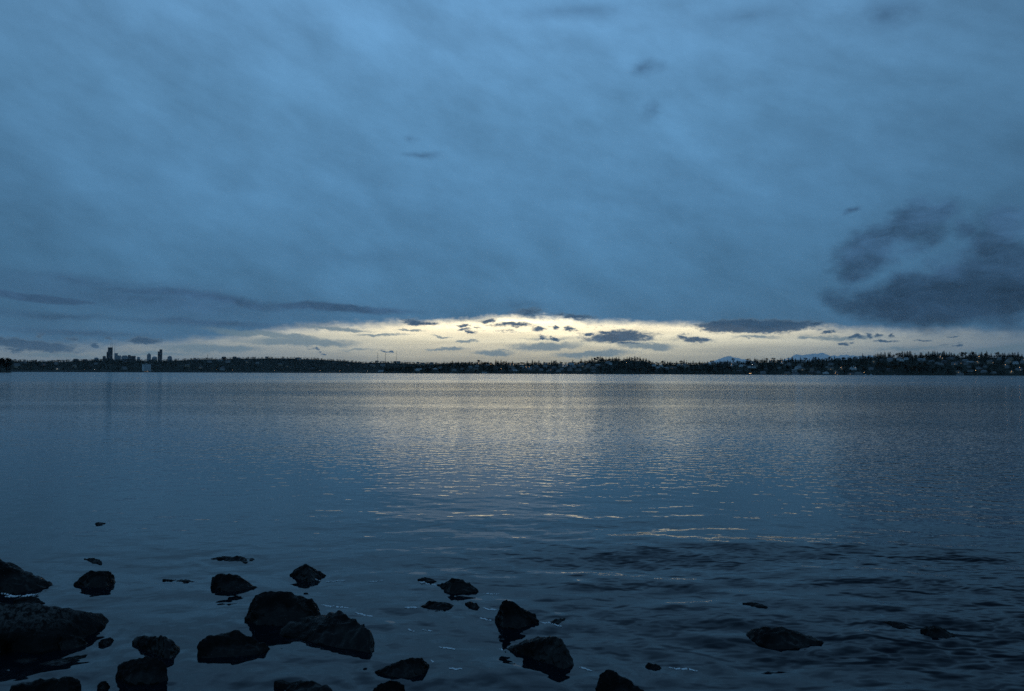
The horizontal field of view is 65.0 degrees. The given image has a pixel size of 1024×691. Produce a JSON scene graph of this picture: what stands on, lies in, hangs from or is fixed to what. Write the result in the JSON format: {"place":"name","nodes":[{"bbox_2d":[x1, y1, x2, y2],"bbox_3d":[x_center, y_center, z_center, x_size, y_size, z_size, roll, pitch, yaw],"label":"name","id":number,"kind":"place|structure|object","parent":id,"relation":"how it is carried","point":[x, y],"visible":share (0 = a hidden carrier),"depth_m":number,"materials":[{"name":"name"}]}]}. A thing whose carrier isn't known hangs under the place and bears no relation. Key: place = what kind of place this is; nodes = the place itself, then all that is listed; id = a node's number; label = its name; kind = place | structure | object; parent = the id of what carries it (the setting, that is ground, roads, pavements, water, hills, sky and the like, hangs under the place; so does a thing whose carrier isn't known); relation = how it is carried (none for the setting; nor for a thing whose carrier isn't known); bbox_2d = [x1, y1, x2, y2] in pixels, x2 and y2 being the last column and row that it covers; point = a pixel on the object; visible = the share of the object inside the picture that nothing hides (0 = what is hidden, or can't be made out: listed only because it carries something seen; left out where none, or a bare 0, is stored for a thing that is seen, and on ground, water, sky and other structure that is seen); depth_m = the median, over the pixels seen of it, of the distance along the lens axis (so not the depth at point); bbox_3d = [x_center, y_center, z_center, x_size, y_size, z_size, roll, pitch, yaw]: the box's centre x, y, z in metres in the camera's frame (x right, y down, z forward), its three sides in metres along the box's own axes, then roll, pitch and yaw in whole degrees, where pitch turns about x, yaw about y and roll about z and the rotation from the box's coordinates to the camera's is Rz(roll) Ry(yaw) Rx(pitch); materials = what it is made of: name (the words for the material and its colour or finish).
{"place":"outdoors","nodes":[
{"label":"outdoors","id":0,"kind":"place"},
{"bbox_2d":[0,358,446,372],"bbox_3d":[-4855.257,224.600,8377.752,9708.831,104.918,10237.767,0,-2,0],"label":"hillside","id":1,"kind":"structure","parent":0,"point":[258,367],"depth_m":4778.29,"materials":[{"name":"black plant"}]},
{"bbox_2d":[106,347,112,359],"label":"skyscraper","id":2,"kind":"structure","parent":1,"relation":"on","point":[110,353],"depth_m":10185.33,"materials":[{"name":"grey metal"}]},
{"bbox_2d":[114,353,120,360],"bbox_3d":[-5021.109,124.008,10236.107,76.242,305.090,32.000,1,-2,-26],"label":"office tower","id":3,"kind":"structure","parent":1,"relation":"on","point":[117,356],"depth_m":10217.99,"materials":[{"name":"grey metal"}]},
{"bbox_2d":[121,355,127,360],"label":"office tower","id":4,"kind":"structure","parent":1,"relation":"on","point":[125,357],"depth_m":10255.24,"materials":[{"name":"grey"}]},
{"bbox_2d":[128,355,135,360],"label":"office tower","id":5,"kind":"structure","parent":1,"relation":"on","point":[132,357],"depth_m":10293.80,"materials":[{"name":"grey"}]},
{"bbox_2d":[142,363,150,371],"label":"apartment building","id":6,"kind":"structure","parent":1,"relation":"on","point":[146,367],"depth_m":4296.15,"materials":[{"name":"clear glass"}]},
{"bbox_2d":[158,349,161,359],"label":"skyscraper","id":7,"kind":"structure","parent":1,"relation":"on","point":[160,354],"depth_m":10430.30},
{"bbox_2d":[1,356,476,371],"bbox_3d":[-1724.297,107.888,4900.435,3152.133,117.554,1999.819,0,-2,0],"label":"woods","id":8,"kind":"object","parent":1,"relation":"on","point":[163,366],"visible":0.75,"depth_m":4922.59,"materials":[{"name":"green plant"}]},
{"bbox_2d":[1,579,697,671],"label":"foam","id":9,"kind":"object","parent":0,"point":[10,595],"visible":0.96,"depth_m":5.92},
{"bbox_2d":[0,372,1023,690],"bbox_3d":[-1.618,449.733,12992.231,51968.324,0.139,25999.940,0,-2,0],"label":"water","id":10,"kind":"structure","parent":0,"point":[628,526],"depth_m":9.46,"materials":[{"name":"blue liquid"}]},
{"bbox_2d":[0,559,51,593],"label":"rock","id":11,"kind":"object","parent":10,"relation":"in","point":[15,579],"visible":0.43,"depth_m":6.43,"materials":[{"name":"black stone"}]},
{"bbox_2d":[13,596,44,604],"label":"rock","id":12,"kind":"object","parent":10,"relation":"in","point":[28,599],"visible":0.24,"depth_m":6.05,"materials":[{"name":"black stone"}]},
{"bbox_2d":[9,676,80,690],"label":"boulder","id":13,"kind":"object","parent":10,"relation":"in","point":[66,683],"visible":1,"depth_m":4.30,"materials":[{"name":"black stone"}]},
{"bbox_2d":[0,602,108,653],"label":"boulder","id":14,"kind":"object","parent":10,"relation":"in","point":[35,628],"visible":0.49,"depth_m":5.17,"materials":[{"name":"black stone"}]},
{"bbox_2d":[39,654,86,665],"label":"rock","id":15,"kind":"object","parent":10,"relation":"in","point":[66,660],"visible":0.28,"depth_m":4.87,"materials":[{"name":"black stone"}]},
{"bbox_2d":[58,634,87,649],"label":"rock","id":16,"kind":"object","parent":10,"relation":"in","point":[67,641],"visible":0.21,"depth_m":5.13,"materials":[{"name":"black stone"}]},
{"bbox_2d":[84,558,101,563],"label":"rock","id":17,"kind":"object","parent":10,"relation":"in","point":[95,561],"visible":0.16,"depth_m":7.38,"materials":[{"name":"black stone"}]},
{"bbox_2d":[73,570,114,587],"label":"rock","id":18,"kind":"object","parent":10,"relation":"in","point":[98,579],"visible":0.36,"depth_m":6.56,"materials":[{"name":"black stone"}]},
{"bbox_2d":[97,681,109,689],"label":"rock","id":19,"kind":"object","parent":10,"relation":"in","point":[103,685],"visible":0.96,"depth_m":4.47,"materials":[{"name":"black stone"}]},
{"bbox_2d":[98,637,113,645],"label":"rock","id":20,"kind":"object","parent":10,"relation":"in","point":[105,641],"visible":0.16,"depth_m":5.17,"materials":[{"name":"black stone"}]},
{"bbox_2d":[115,656,167,684],"bbox_3d":[-2.113,1.997,4.616,0.329,0.422,0.241,0,-2,0],"label":"boulder","id":21,"kind":"object","parent":10,"relation":"in","point":[148,670],"visible":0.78,"depth_m":4.57,"materials":[{"name":"black stone"}]},
{"bbox_2d":[132,635,179,658],"bbox_3d":[-2.264,2.019,5.100,0.558,0.410,0.172,-1,-2,37],"label":"rock","id":22,"kind":"object","parent":10,"relation":"in","point":[163,646],"visible":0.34,"depth_m":5.00,"materials":[{"name":"black stone"}]},
{"bbox_2d":[162,579,193,581],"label":"rock","id":23,"kind":"object","parent":10,"relation":"in","point":[184,580],"visible":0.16,"depth_m":6.76,"materials":[{"name":"black stone"}]},
{"bbox_2d":[12,370,363,372],"bbox_3d":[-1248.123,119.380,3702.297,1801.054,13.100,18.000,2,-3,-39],"label":"floating bridge","id":24,"kind":"structure","parent":10,"relation":"on","point":[251,371],"depth_m":3629.30,"materials":[{"name":"concrete"}]},
{"bbox_2d":[211,555,254,562],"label":"rock","id":25,"kind":"object","parent":10,"relation":"in","point":[237,558],"visible":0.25,"depth_m":7.47,"materials":[{"name":"black stone"}]},
{"bbox_2d":[197,630,269,657],"bbox_3d":[-1.735,2.010,5.053,0.428,0.428,0.309,0,-2,0],"label":"boulder","id":26,"kind":"object","parent":10,"relation":"in","point":[234,643],"visible":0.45,"depth_m":4.99,"materials":[{"name":"black stone"}]},
{"bbox_2d":[210,573,256,591],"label":"rock","id":27,"kind":"object","parent":10,"relation":"in","point":[229,582],"visible":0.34,"depth_m":6.48,"materials":[{"name":"black stone"}]},
{"bbox_2d":[244,591,320,625],"bbox_3d":[-1.625,1.995,5.734,0.518,0.503,0.464,0,-2,0],"label":"boulder","id":28,"kind":"object","parent":10,"relation":"in","point":[277,608],"visible":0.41,"depth_m":5.63,"materials":[{"name":"black stone"}]},
{"bbox_2d":[274,680,332,690],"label":"rock","id":29,"kind":"object","parent":10,"relation":"in","point":[301,685],"visible":0.98,"depth_m":4.45,"materials":[{"name":"black stone"}]},
{"bbox_2d":[289,564,325,581],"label":"rock","id":30,"kind":"object","parent":10,"relation":"in","point":[306,572],"visible":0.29,"depth_m":6.80,"materials":[{"name":"black stone"}]},
{"bbox_2d":[280,610,374,652],"bbox_3d":[-1.171,1.998,5.345,0.883,0.465,0.422,-1,-2,28],"label":"boulder","id":31,"kind":"object","parent":10,"relation":"in","point":[340,629],"visible":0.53,"depth_m":5.21,"materials":[{"name":"black stone"}]},
{"bbox_2d":[373,680,404,690],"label":"rock","id":32,"kind":"object","parent":10,"relation":"in","point":[390,685],"visible":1,"depth_m":4.37,"materials":[{"name":"black stone"}]},
{"bbox_2d":[375,657,428,677],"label":"rock","id":33,"kind":"object","parent":10,"relation":"in","point":[412,667],"visible":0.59,"depth_m":4.68,"materials":[{"name":"black stone"}]},
{"bbox_2d":[417,577,436,582],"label":"rock","id":34,"kind":"object","parent":10,"relation":"in","point":[428,580],"visible":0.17,"depth_m":6.69,"materials":[{"name":"black stone"}]},
{"bbox_2d":[421,601,453,609],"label":"rock","id":35,"kind":"object","parent":10,"relation":"in","point":[434,605],"visible":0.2,"depth_m":5.96,"materials":[{"name":"black stone"}]},
{"bbox_2d":[437,578,478,593],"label":"rock","id":36,"kind":"object","parent":10,"relation":"in","point":[455,586],"visible":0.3,"depth_m":6.40,"materials":[{"name":"black stone"}]},
{"bbox_2d":[465,601,479,608],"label":"rock","id":37,"kind":"object","parent":10,"relation":"in","point":[472,605],"visible":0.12,"depth_m":5.99,"materials":[{"name":"black stone"}]},
{"bbox_2d":[495,599,538,628],"bbox_3d":[0.032,2.008,5.609,0.319,0.476,0.254,0,-2,0],"label":"boulder","id":38,"kind":"object","parent":10,"relation":"in","point":[511,615],"visible":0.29,"depth_m":5.57,"materials":[{"name":"black stone"}]},
{"bbox_2d":[507,636,573,668],"bbox_3d":[0.179,2.011,5.029,0.220,0.450,0.574,2,-3,-42],"label":"boulder","id":39,"kind":"object","parent":10,"relation":"in","point":[553,650],"visible":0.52,"depth_m":4.91,"materials":[{"name":"black stone"}]},
{"bbox_2d":[550,618,564,624],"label":"rock","id":40,"kind":"object","parent":10,"relation":"in","point":[557,621],"visible":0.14,"depth_m":5.63,"materials":[{"name":"black stone"}]},
{"bbox_2d":[595,669,643,690],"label":"boulder","id":41,"kind":"object","parent":10,"relation":"in","point":[610,680],"visible":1,"depth_m":4.37,"materials":[{"name":"black stone"}]},
{"bbox_2d":[645,663,661,668],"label":"rock","id":42,"kind":"object","parent":10,"relation":"in","point":[652,666],"visible":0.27,"depth_m":4.83,"materials":[{"name":"black stone"}]},
{"bbox_2d":[742,602,767,607],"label":"rock","id":43,"kind":"object","parent":10,"relation":"in","point":[755,604],"visible":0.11,"depth_m":5.96,"materials":[{"name":"black stone"}]},
{"bbox_2d":[746,626,823,649],"bbox_3d":[1.805,2.047,5.280,0.503,0.392,0.341,0,-2,0],"label":"boulder","id":44,"kind":"object","parent":10,"relation":"in","point":[780,637],"visible":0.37,"depth_m":5.22,"materials":[{"name":"black stone"}]},
{"bbox_2d":[884,621,910,628],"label":"rock","id":45,"kind":"object","parent":10,"relation":"in","point":[895,624],"visible":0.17,"depth_m":5.49,"materials":[{"name":"black stone"}]},
{"bbox_2d":[920,625,955,637],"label":"rock","id":46,"kind":"object","parent":10,"relation":"in","point":[933,631],"visible":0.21,"depth_m":5.30,"materials":[{"name":"black stone"}]},
{"bbox_2d":[0,0,1023,364],"label":"sky","id":47,"kind":"structure","parent":0,"point":[440,181],"materials":[{"name":"blue"}]},
{"bbox_2d":[364,358,1023,375],"bbox_3d":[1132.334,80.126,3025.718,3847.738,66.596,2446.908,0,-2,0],"label":"hillside","id":48,"kind":"structure","parent":0,"point":[937,371],"depth_m":2612.40,"materials":[{"name":"black plant"}]},
{"bbox_2d":[383,354,1023,374],"bbox_3d":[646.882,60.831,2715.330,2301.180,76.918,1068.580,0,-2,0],"label":"woods","id":49,"kind":"object","parent":48,"relation":"on","point":[807,361],"visible":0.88,"depth_m":2775.45,"materials":[{"name":"green plant"}]},
{"bbox_2d":[705,356,751,363],"bbox_3d":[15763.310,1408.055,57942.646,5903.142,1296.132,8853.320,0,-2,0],"label":"mountain","id":50,"kind":"structure","parent":0,"point":[729,358],"depth_m":57466.02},
{"bbox_2d":[781,353,873,361],"bbox_3d":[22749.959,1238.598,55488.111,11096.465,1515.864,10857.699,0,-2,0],"label":"mountain","id":51,"kind":"structure","parent":0,"point":[819,355],"depth_m":55629.67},
{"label":"point of land","id":52,"kind":"structure","parent":0,"visible":0},
{"bbox_2d":[2,358,12,370],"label":"broadleaf tree","id":53,"kind":"object","parent":52,"relation":"on","point":[6,365],"visible":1,"depth_m":1288.84,"materials":[{"name":"green plant"}]}
]}

